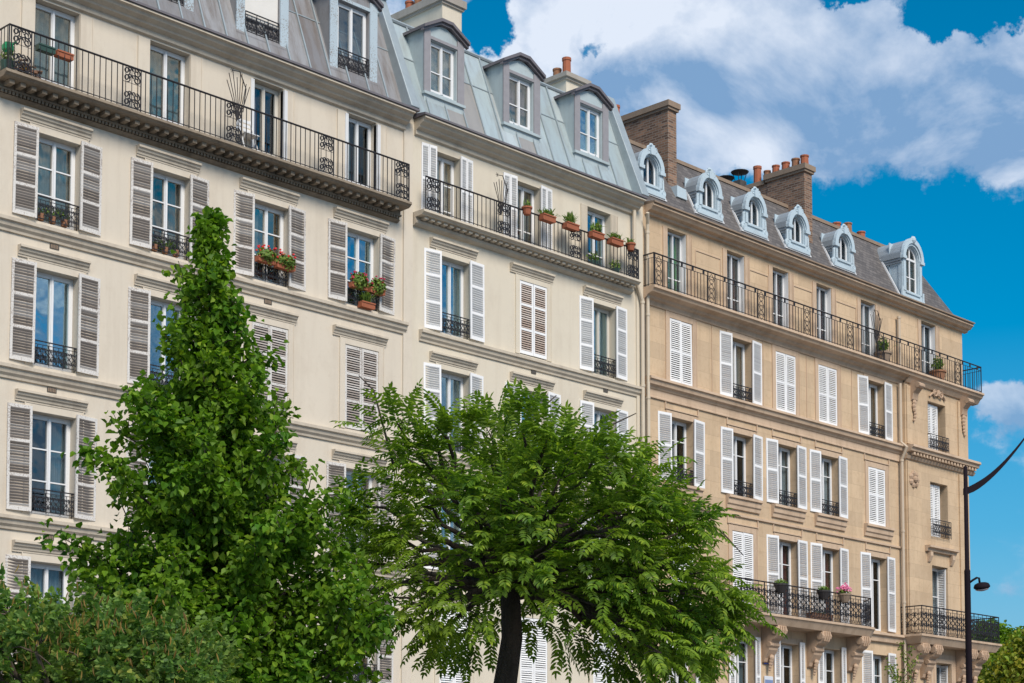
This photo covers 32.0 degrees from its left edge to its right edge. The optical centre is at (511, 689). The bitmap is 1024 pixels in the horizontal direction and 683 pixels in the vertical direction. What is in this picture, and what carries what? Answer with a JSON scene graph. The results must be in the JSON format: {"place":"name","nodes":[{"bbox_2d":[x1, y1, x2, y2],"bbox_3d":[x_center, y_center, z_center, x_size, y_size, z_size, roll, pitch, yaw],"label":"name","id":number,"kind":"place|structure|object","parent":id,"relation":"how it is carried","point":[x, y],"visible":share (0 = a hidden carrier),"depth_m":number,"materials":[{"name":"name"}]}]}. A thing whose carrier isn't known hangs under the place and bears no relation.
{"place":"outdoors","nodes":[
{"label":"outdoors","id":0,"kind":"place"},
{"bbox_2d":[0,0,466,682],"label":"apartment building","id":1,"kind":"structure","parent":0,"point":[120,146],"depth_m":39.87,"materials":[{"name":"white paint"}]},
{"bbox_2d":[0,41,17,69],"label":"potted shrub","id":2,"kind":"object","parent":1,"relation":"on","point":[3,61],"visible":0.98,"depth_m":36.33,"materials":[{"name":"green plant"}]},
{"bbox_2d":[15,59,42,78],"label":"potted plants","id":3,"kind":"object","parent":1,"relation":"on","point":[36,71],"visible":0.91,"depth_m":36.68,"materials":[{"name":"brown plant"}]},
{"bbox_2d":[35,42,55,55],"bbox_3d":[-9.614,-13.197,36.850,0.190,0.130,0.390,-4,-6,44],"label":"flower box","id":4,"kind":"object","parent":1,"relation":"attached to","point":[44,47],"visible":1,"depth_m":36.79,"materials":[{"name":"green plastic"}]},
{"bbox_2d":[30,563,67,633],"bbox_3d":[-9.684,-1.556,36.956,0.237,2.074,1.024,-4,-6,44],"label":"window","id":5,"kind":"structure","parent":1,"relation":"in","point":[44,575],"depth_m":37.10,"materials":[{"name":"glass"}]},
{"bbox_2d":[30,414,70,518],"bbox_3d":[-9.684,-4.628,37.174,0.237,2.114,1.024,-4,-6,44],"label":"window","id":6,"kind":"structure","parent":1,"relation":"in","point":[57,477],"depth_m":37.40,"materials":[{"name":"white paint"}]},
{"bbox_2d":[33,272,72,372],"bbox_3d":[-9.684,-7.661,37.388,0.237,2.034,1.024,-4,-6,44],"label":"window","id":7,"kind":"structure","parent":1,"relation":"in","point":[60,309],"depth_m":37.62,"materials":[{"name":"white paint"}]},
{"bbox_2d":[37,206,69,227],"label":"potted plants","id":8,"kind":"object","parent":1,"relation":"on","point":[53,218],"visible":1,"depth_m":37.27,"materials":[{"name":"orange ceramic"}]},
{"bbox_2d":[34,3,74,89],"bbox_3d":[-9.744,-13.411,37.734,0.237,1.914,1.054,-4,-6,44],"label":"window","id":9,"kind":"structure","parent":1,"relation":"in","point":[48,25],"depth_m":37.82,"materials":[{"name":"white paint"}]},
{"bbox_2d":[36,137,74,229],"bbox_3d":[-9.684,-10.603,37.596,0.237,1.854,1.024,-4,-6,44],"label":"window","id":10,"kind":"structure","parent":1,"relation":"in","point":[53,162],"depth_m":37.71,"materials":[{"name":"white paint"}]},
{"bbox_2d":[54,49,73,62],"bbox_3d":[-9.314,-13.176,37.157,0.190,0.130,0.390,-4,-6,44],"label":"flower box","id":11,"kind":"object","parent":1,"relation":"attached to","point":[60,53],"visible":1,"depth_m":37.10,"materials":[{"name":"ceramic"}]},
{"bbox_2d":[152,240,178,257],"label":"potted plants","id":12,"kind":"object","parent":1,"relation":"on","point":[166,249],"visible":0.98,"depth_m":39.27,"materials":[{"name":"green plant"}]},
{"bbox_2d":[151,300,181,381],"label":"window","id":13,"kind":"structure","parent":1,"relation":"in","point":[163,306],"depth_m":39.35,"materials":[{"name":"white paint"}]},
{"bbox_2d":[149,45,184,125],"bbox_3d":[-7.767,-13.268,39.755,0.237,1.914,1.054,-4,-6,44],"label":"window","id":14,"kind":"structure","parent":1,"relation":"in","point":[162,65],"depth_m":39.85,"materials":[{"name":"white paint"}]},
{"bbox_2d":[150,172,184,259],"bbox_3d":[-7.726,-10.462,39.599,0.237,1.854,1.014,-4,-6,44],"label":"window","id":15,"kind":"structure","parent":1,"relation":"in","point":[170,190],"depth_m":39.83,"materials":[{"name":"white paint"}]},
{"bbox_2d":[236,119,259,150],"bbox_3d":[-6.038,-12.658,40.837,0.393,0.913,0.405,-4,-6,44],"label":"folding chair","id":16,"kind":"object","parent":1,"relation":"on","point":[248,133],"visible":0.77,"depth_m":40.89,"materials":[{"name":"white paint"}]},
{"bbox_2d":[254,244,276,265],"bbox_3d":[-5.617,-9.988,41.054,0.351,0.461,0.558,-4,-6,44],"label":"flower box","id":17,"kind":"object","parent":1,"relation":"attached to","point":[266,256],"visible":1,"depth_m":40.95,"materials":[{"name":"ceramic"}]},
{"bbox_2d":[254,83,277,156],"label":"window","id":18,"kind":"structure","parent":1,"relation":"in","point":[262,89],"depth_m":41.69,"materials":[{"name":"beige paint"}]},
{"bbox_2d":[254,327,281,412],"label":"window","id":19,"kind":"structure","parent":1,"relation":"in","point":[254,327],"depth_m":41.61,"materials":[{"name":"white paint"}]},
{"bbox_2d":[253,203,283,285],"bbox_3d":[-5.777,-10.321,41.591,0.237,1.854,1.034,-4,-6,44],"label":"window","id":20,"kind":"structure","parent":1,"relation":"in","point":[265,209],"depth_m":41.56,"materials":[{"name":"white paint"}]},
{"bbox_2d":[273,249,295,272],"bbox_3d":[-5.246,-9.928,41.429,0.382,0.474,0.587,-4,-6,44],"label":"flower box","id":21,"kind":"object","parent":1,"relation":"attached to","point":[284,262],"visible":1,"depth_m":41.35,"materials":[{"name":"ceramic"}]},
{"bbox_2d":[345,657,370,682],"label":"window","id":22,"kind":"structure","parent":1,"relation":"in","point":[368,659],"depth_m":43.17,"materials":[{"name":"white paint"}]},
{"bbox_2d":[348,270,368,291],"bbox_3d":[-3.677,-9.851,43.036,0.379,0.479,0.550,-4,-6,44],"label":"flower box","id":23,"kind":"object","parent":1,"relation":"attached to","point":[359,281],"visible":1,"depth_m":42.95,"materials":[{"name":"ceramic"}]},
{"bbox_2d":[346,470,371,559],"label":"window","id":24,"kind":"structure","parent":1,"relation":"in","point":[347,472],"depth_m":43.46,"materials":[{"name":"white paint"}]},
{"bbox_2d":[346,350,372,432],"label":"window","id":25,"kind":"structure","parent":1,"relation":"in","point":[347,350],"depth_m":43.36,"materials":[{"name":"white paint"}]},
{"bbox_2d":[348,118,370,187],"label":"window","id":26,"kind":"structure","parent":1,"relation":"in","point":[356,123],"depth_m":43.74,"materials":[{"name":"white paint"}]},
{"bbox_2d":[346,231,373,305],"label":"window","id":27,"kind":"structure","parent":1,"relation":"in","point":[357,237],"depth_m":43.56,"materials":[{"name":"white paint"}]},
{"bbox_2d":[354,291,376,310],"bbox_3d":[-3.563,-9.498,43.292,0.632,0.518,0.564,-1,-4,12],"label":"flower pot","id":28,"kind":"object","parent":1,"relation":"on","point":[366,301],"visible":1,"depth_m":43.23,"materials":[{"name":"ceramic"}]},
{"bbox_2d":[367,275,386,296],"bbox_3d":[-3.280,-9.808,43.450,0.377,0.470,0.502,-4,-6,44],"label":"flower box","id":29,"kind":"object","parent":1,"relation":"attached to","point":[377,286],"visible":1,"depth_m":43.36,"materials":[{"name":"ceramic"}]},
{"bbox_2d":[386,0,1023,632],"label":"sky","id":30,"kind":"structure","parent":0,"point":[908,115],"materials":[{"name":"blue"}]},
{"bbox_2d":[588,99,1001,682],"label":"apartment building","id":31,"kind":"structure","parent":0,"point":[821,444],"depth_m":56.84,"materials":[{"name":"beige stone"}]},
{"bbox_2d":[668,232,680,292],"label":"window","id":32,"kind":"structure","parent":31,"relation":"in","point":[671,241],"depth_m":52.56,"materials":[{"name":"white paint"}]},
{"bbox_2d":[671,322,685,382],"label":"window","id":33,"kind":"structure","parent":31,"relation":"in","point":[671,322],"depth_m":52.40,"materials":[{"name":"white paint"}]},
{"bbox_2d":[672,420,686,482],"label":"window","id":34,"kind":"structure","parent":31,"relation":"in","point":[675,423],"depth_m":52.26,"materials":[{"name":"white paint"}]},
{"bbox_2d":[674,641,687,682],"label":"window","id":35,"kind":"structure","parent":31,"relation":"in","point":[676,678],"depth_m":51.65,"materials":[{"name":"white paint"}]},
{"bbox_2d":[727,254,739,311],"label":"window","id":36,"kind":"structure","parent":31,"relation":"in","point":[731,263],"depth_m":54.64,"materials":[{"name":"white paint"}]},
{"bbox_2d":[733,341,744,400],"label":"window","id":37,"kind":"structure","parent":31,"relation":"in","point":[736,346],"depth_m":54.72,"materials":[{"name":"white paint"}]},
{"bbox_2d":[733,436,745,496],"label":"window","id":38,"kind":"structure","parent":31,"relation":"in","point":[735,438],"depth_m":54.30,"materials":[{"name":"white paint"}]},
{"bbox_2d":[734,535,746,601],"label":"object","id":39,"kind":"structure","parent":31,"relation":"in","point":[734,535],"depth_m":54.00,"materials":[{"name":"white paint"}]},
{"bbox_2d":[736,641,747,682],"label":"window","id":40,"kind":"structure","parent":31,"relation":"in","point":[739,662],"depth_m":54.09,"materials":[{"name":"white paint"}]},
{"bbox_2d":[764,676,772,682],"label":"street plate","id":41,"kind":"object","parent":31,"relation":"attached to","point":[768,679],"visible":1,"depth_m":54.37,"materials":[{"name":"white metal"}]},
{"bbox_2d":[773,270,783,326],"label":"window","id":42,"kind":"structure","parent":31,"relation":"in","point":[776,307],"depth_m":56.27,"materials":[{"name":"white paint"}]},
{"bbox_2d":[773,578,787,592],"bbox_3d":[8.095,-3.145,53.861,0.435,0.437,0.439,-1,-4,15],"label":"flower pot","id":43,"kind":"object","parent":31,"relation":"attached to","point":[781,586],"visible":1,"depth_m":53.72,"materials":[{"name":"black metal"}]},
{"bbox_2d":[777,356,788,410],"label":"window","id":44,"kind":"structure","parent":31,"relation":"in","point":[778,356],"depth_m":56.05,"materials":[{"name":"white paint"}]},
{"bbox_2d":[778,447,789,505],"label":"window","id":45,"kind":"structure","parent":31,"relation":"in","point":[781,451],"depth_m":56.14,"materials":[{"name":"white paint"}]},
{"bbox_2d":[779,541,791,615],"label":"window","id":46,"kind":"structure","parent":31,"relation":"in","point":[782,545],"depth_m":55.90,"materials":[{"name":"white paint"}]},
{"bbox_2d":[781,645,791,682],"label":"window","id":47,"kind":"structure","parent":31,"relation":"in","point":[782,646],"depth_m":55.60,"materials":[{"name":"white paint"}]},
{"bbox_2d":[816,286,826,340],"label":"window","id":48,"kind":"structure","parent":31,"relation":"in","point":[819,294],"depth_m":57.89,"materials":[{"name":"white paint"}]},
{"bbox_2d":[816,586,830,599],"bbox_3d":[9.666,-3.029,55.467,0.440,0.431,0.429,0,-4,6],"label":"flower pot","id":49,"kind":"object","parent":31,"relation":"attached to","point":[823,592],"visible":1,"depth_m":55.34,"materials":[{"name":"black metal"}]},
{"bbox_2d":[819,368,830,420],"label":"window","id":50,"kind":"structure","parent":31,"relation":"in","point":[819,368],"depth_m":57.71,"materials":[{"name":"white paint"}]},
{"bbox_2d":[821,458,831,514],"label":"window","id":51,"kind":"structure","parent":31,"relation":"in","point":[824,461],"depth_m":57.79,"materials":[{"name":"white paint"}]},
{"bbox_2d":[822,549,833,621],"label":"window","id":52,"kind":"structure","parent":31,"relation":"in","point":[825,553],"depth_m":57.58,"materials":[{"name":"white paint"}]},
{"bbox_2d":[824,650,833,682],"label":"window","id":53,"kind":"structure","parent":31,"relation":"in","point":[831,652],"depth_m":57.34,"materials":[{"name":"white paint"}]},
{"bbox_2d":[836,582,851,602],"bbox_3d":[10.441,-3.070,56.258,0.502,0.626,0.598,-1,-4,9],"label":"flower pot","id":54,"kind":"object","parent":31,"relation":"attached to","point":[844,596],"visible":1,"depth_m":56.17,"materials":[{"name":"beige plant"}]},
{"bbox_2d":[861,303,870,355],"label":"window","id":55,"kind":"structure","parent":31,"relation":"in","point":[863,310],"depth_m":59.74,"materials":[{"name":"white paint"}]},
{"bbox_2d":[868,383,877,436],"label":"window","id":56,"kind":"structure","parent":31,"relation":"in","point":[870,387],"depth_m":59.96,"materials":[{"name":"white paint"}]},
{"bbox_2d":[869,470,878,522],"bbox_3d":[11.918,-6.379,59.468,0.100,1.914,0.994,-4,-6,44],"label":"window shutter","id":57,"kind":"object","parent":31,"relation":"in","point":[869,470],"depth_m":59.48,"materials":[{"name":"white paint"}]},
{"bbox_2d":[871,559,880,630],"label":"window","id":58,"kind":"structure","parent":31,"relation":"in","point":[872,560],"depth_m":59.48,"materials":[{"name":"white paint"}]},
{"bbox_2d":[873,655,881,682],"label":"window","id":59,"kind":"structure","parent":31,"relation":"in","point":[875,658],"depth_m":59.35,"materials":[{"name":"white paint"}]},
{"bbox_2d":[873,338,893,361],"bbox_3d":[12.431,-11.334,59.665,0.848,0.913,0.647,2,-5,-29],"label":"potted shrub","id":60,"kind":"object","parent":31,"relation":"on","point":[888,354],"visible":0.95,"depth_m":59.44,"materials":[{"name":"green plant"}]},
{"bbox_2d":[921,324,930,373],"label":"window","id":61,"kind":"structure","parent":31,"relation":"in","point":[923,331],"depth_m":62.50,"materials":[{"name":"white paint"}]},
{"bbox_2d":[928,407,935,448],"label":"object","id":62,"kind":"structure","parent":31,"relation":"in","point":[928,407],"depth_m":62.56,"materials":[{"name":"white paint"}]},
{"bbox_2d":[930,488,938,534],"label":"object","id":63,"kind":"structure","parent":31,"relation":"in","point":[931,488],"depth_m":62.41,"materials":[{"name":"white paint"}]},
{"bbox_2d":[932,568,938,634],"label":"window","id":64,"kind":"structure","parent":31,"relation":"in","point":[934,570],"depth_m":62.20,"materials":[{"name":"white paint"}]},
{"bbox_2d":[929,356,946,379],"bbox_3d":[14.808,-11.161,62.096,0.677,0.912,1.034,-1,-4,15],"label":"potted shrub","id":65,"kind":"object","parent":31,"relation":"on","point":[937,369],"visible":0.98,"depth_m":61.92,"materials":[{"name":"green plant"}]},
{"bbox_2d":[936,665,940,682],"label":"window","id":66,"kind":"structure","parent":31,"relation":"in","point":[937,666],"depth_m":62.02,"materials":[{"name":"white paint"}]},
{"bbox_2d":[806,611,833,621],"bbox_3d":[9.602,-2.330,55.690,0.334,0.390,1.140,-4,-6,44],"label":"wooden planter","id":67,"kind":"object","parent":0,"point":[825,617],"visible":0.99,"depth_m":55.55,"materials":[{"name":"brown wood"}]},
{"label":"ground","id":68,"kind":"structure","parent":0,"visible":0},
{"bbox_2d":[0,562,251,682],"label":"locust bush","id":69,"kind":"object","parent":68,"relation":"on","point":[94,643],"visible":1,"depth_m":12.43,"materials":[{"name":"green plant"}]},
{"bbox_2d":[21,205,400,682],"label":"linden tree","id":70,"kind":"object","parent":68,"relation":"on","point":[230,539],"visible":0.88,"depth_m":19.61,"materials":[{"name":"green plant"}]},
{"bbox_2d":[346,18,650,682],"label":"apartment building","id":71,"kind":"structure","parent":68,"relation":"on","point":[505,289],"depth_m":47.59,"materials":[{"name":"white paint"}]},
{"bbox_2d":[437,156,453,217],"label":"window","id":72,"kind":"structure","parent":71,"relation":"in","point":[442,169],"depth_m":46.03,"materials":[{"name":"white paint"}]},
{"bbox_2d":[440,260,462,337],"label":"window","id":73,"kind":"structure","parent":71,"relation":"in","point":[452,269],"depth_m":46.08,"materials":[{"name":"white paint"}]},
{"bbox_2d":[440,499,462,571],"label":"window","id":74,"kind":"structure","parent":71,"relation":"in","point":[448,499],"depth_m":45.36,"materials":[{"name":"white paint"}]},
{"bbox_2d":[441,373,462,453],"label":"window","id":75,"kind":"structure","parent":71,"relation":"in","point":[451,381],"depth_m":45.87,"materials":[{"name":"white paint"}]},
{"bbox_2d":[445,614,462,682],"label":"window","id":76,"kind":"structure","parent":71,"relation":"in","point":[448,614],"depth_m":45.23,"materials":[{"name":"white paint"}]},
{"bbox_2d":[517,185,533,244],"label":"window","id":77,"kind":"structure","parent":71,"relation":"in","point":[523,195],"depth_m":48.16,"materials":[{"name":"white paint"}]},
{"bbox_2d":[521,198,531,215],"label":"flower pot","id":78,"kind":"object","parent":71,"relation":"attached to","point":[527,207],"visible":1,"depth_m":46.99,"materials":[{"name":"ceramic"}]},
{"bbox_2d":[520,285,540,358],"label":"window","id":79,"kind":"structure","parent":71,"relation":"in","point":[521,285],"depth_m":47.90,"materials":[{"name":"white paint"}]},
{"bbox_2d":[525,621,540,682],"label":"window","id":80,"kind":"structure","parent":71,"relation":"in","point":[530,621],"depth_m":47.50,"materials":[{"name":"white paint"}]},
{"bbox_2d":[538,207,561,223],"bbox_3d":[0.976,-12.686,47.668,0.328,0.438,0.765,-4,-6,44],"label":"flower pot","id":81,"kind":"object","parent":71,"relation":"attached to","point":[547,216],"visible":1,"depth_m":47.55,"materials":[{"name":"ceramic"}]},
{"bbox_2d":[562,211,579,231],"bbox_3d":[1.581,-12.689,48.332,0.417,0.537,0.660,-4,-6,44],"label":"flower pot","id":82,"kind":"object","parent":71,"relation":"attached to","point":[569,225],"visible":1,"depth_m":48.21,"materials":[{"name":"ceramic"}]},
{"bbox_2d":[586,253,598,265],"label":"flower pot","id":83,"kind":"object","parent":71,"relation":"on","point":[591,257],"visible":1,"depth_m":49.15,"materials":[{"name":"green plastic"}]},
{"bbox_2d":[587,219,604,240],"bbox_3d":[2.350,-12.635,49.004,0.445,0.524,0.542,-4,-6,44],"label":"flower pot","id":84,"kind":"object","parent":71,"relation":"attached to","point":[597,234],"visible":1,"depth_m":48.94,"materials":[{"name":"ceramic"}]},
{"bbox_2d":[587,210,604,267],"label":"window","id":85,"kind":"structure","parent":71,"relation":"in","point":[594,216],"depth_m":50.22,"materials":[{"name":"white paint"}]},
{"bbox_2d":[592,307,608,376],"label":"window","id":86,"kind":"structure","parent":71,"relation":"in","point":[599,313],"depth_m":50.16,"materials":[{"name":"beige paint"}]},
{"bbox_2d":[594,410,609,481],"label":"window","id":87,"kind":"structure","parent":71,"relation":"in","point":[598,413],"depth_m":49.71,"materials":[{"name":"white paint"}]},
{"bbox_2d":[609,259,620,272],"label":"flower pot","id":88,"kind":"object","parent":71,"relation":"on","point":[615,267],"visible":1,"depth_m":49.83,"materials":[{"name":"green plastic"}]},
{"bbox_2d":[607,232,624,247],"bbox_3d":[2.893,-12.558,49.605,0.299,0.455,0.720,-4,-6,44],"label":"flower pot","id":89,"kind":"object","parent":71,"relation":"attached to","point":[614,240],"visible":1,"depth_m":49.52,"materials":[{"name":"ceramic"}]},
{"bbox_2d":[624,237,635,251],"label":"flower pot","id":90,"kind":"object","parent":71,"relation":"attached to","point":[631,244],"visible":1,"depth_m":49.97,"materials":[{"name":"ceramic"}]},
{"bbox_2d":[314,376,787,682],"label":"broad tree","id":91,"kind":"object","parent":68,"relation":"on","point":[511,563],"visible":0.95,"depth_m":21.06,"materials":[{"name":"green plant"}]},
{"bbox_2d":[971,617,1023,659],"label":"street tree","id":92,"kind":"object","parent":68,"relation":"on","point":[1004,631],"visible":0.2,"depth_m":110.81,"materials":[{"name":"green plant"}]},
{"bbox_2d":[977,626,1023,682],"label":"street tree","id":93,"kind":"object","parent":68,"relation":"on","point":[1005,664],"visible":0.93,"depth_m":86.64,"materials":[{"name":"green plant"}]},
{"label":"road","id":94,"kind":"structure","parent":0,"visible":0},
{"bbox_2d":[884,641,921,682],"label":"young tree","id":95,"kind":"object","parent":94,"relation":"on","point":[895,676],"visible":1,"depth_m":42.03,"materials":[{"name":"green plant"}]},
{"bbox_2d":[963,438,1023,682],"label":"street lamp","id":96,"kind":"object","parent":94,"relation":"on","point":[979,585],"visible":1,"depth_m":44.27,"materials":[{"name":"black metal"}]}
]}

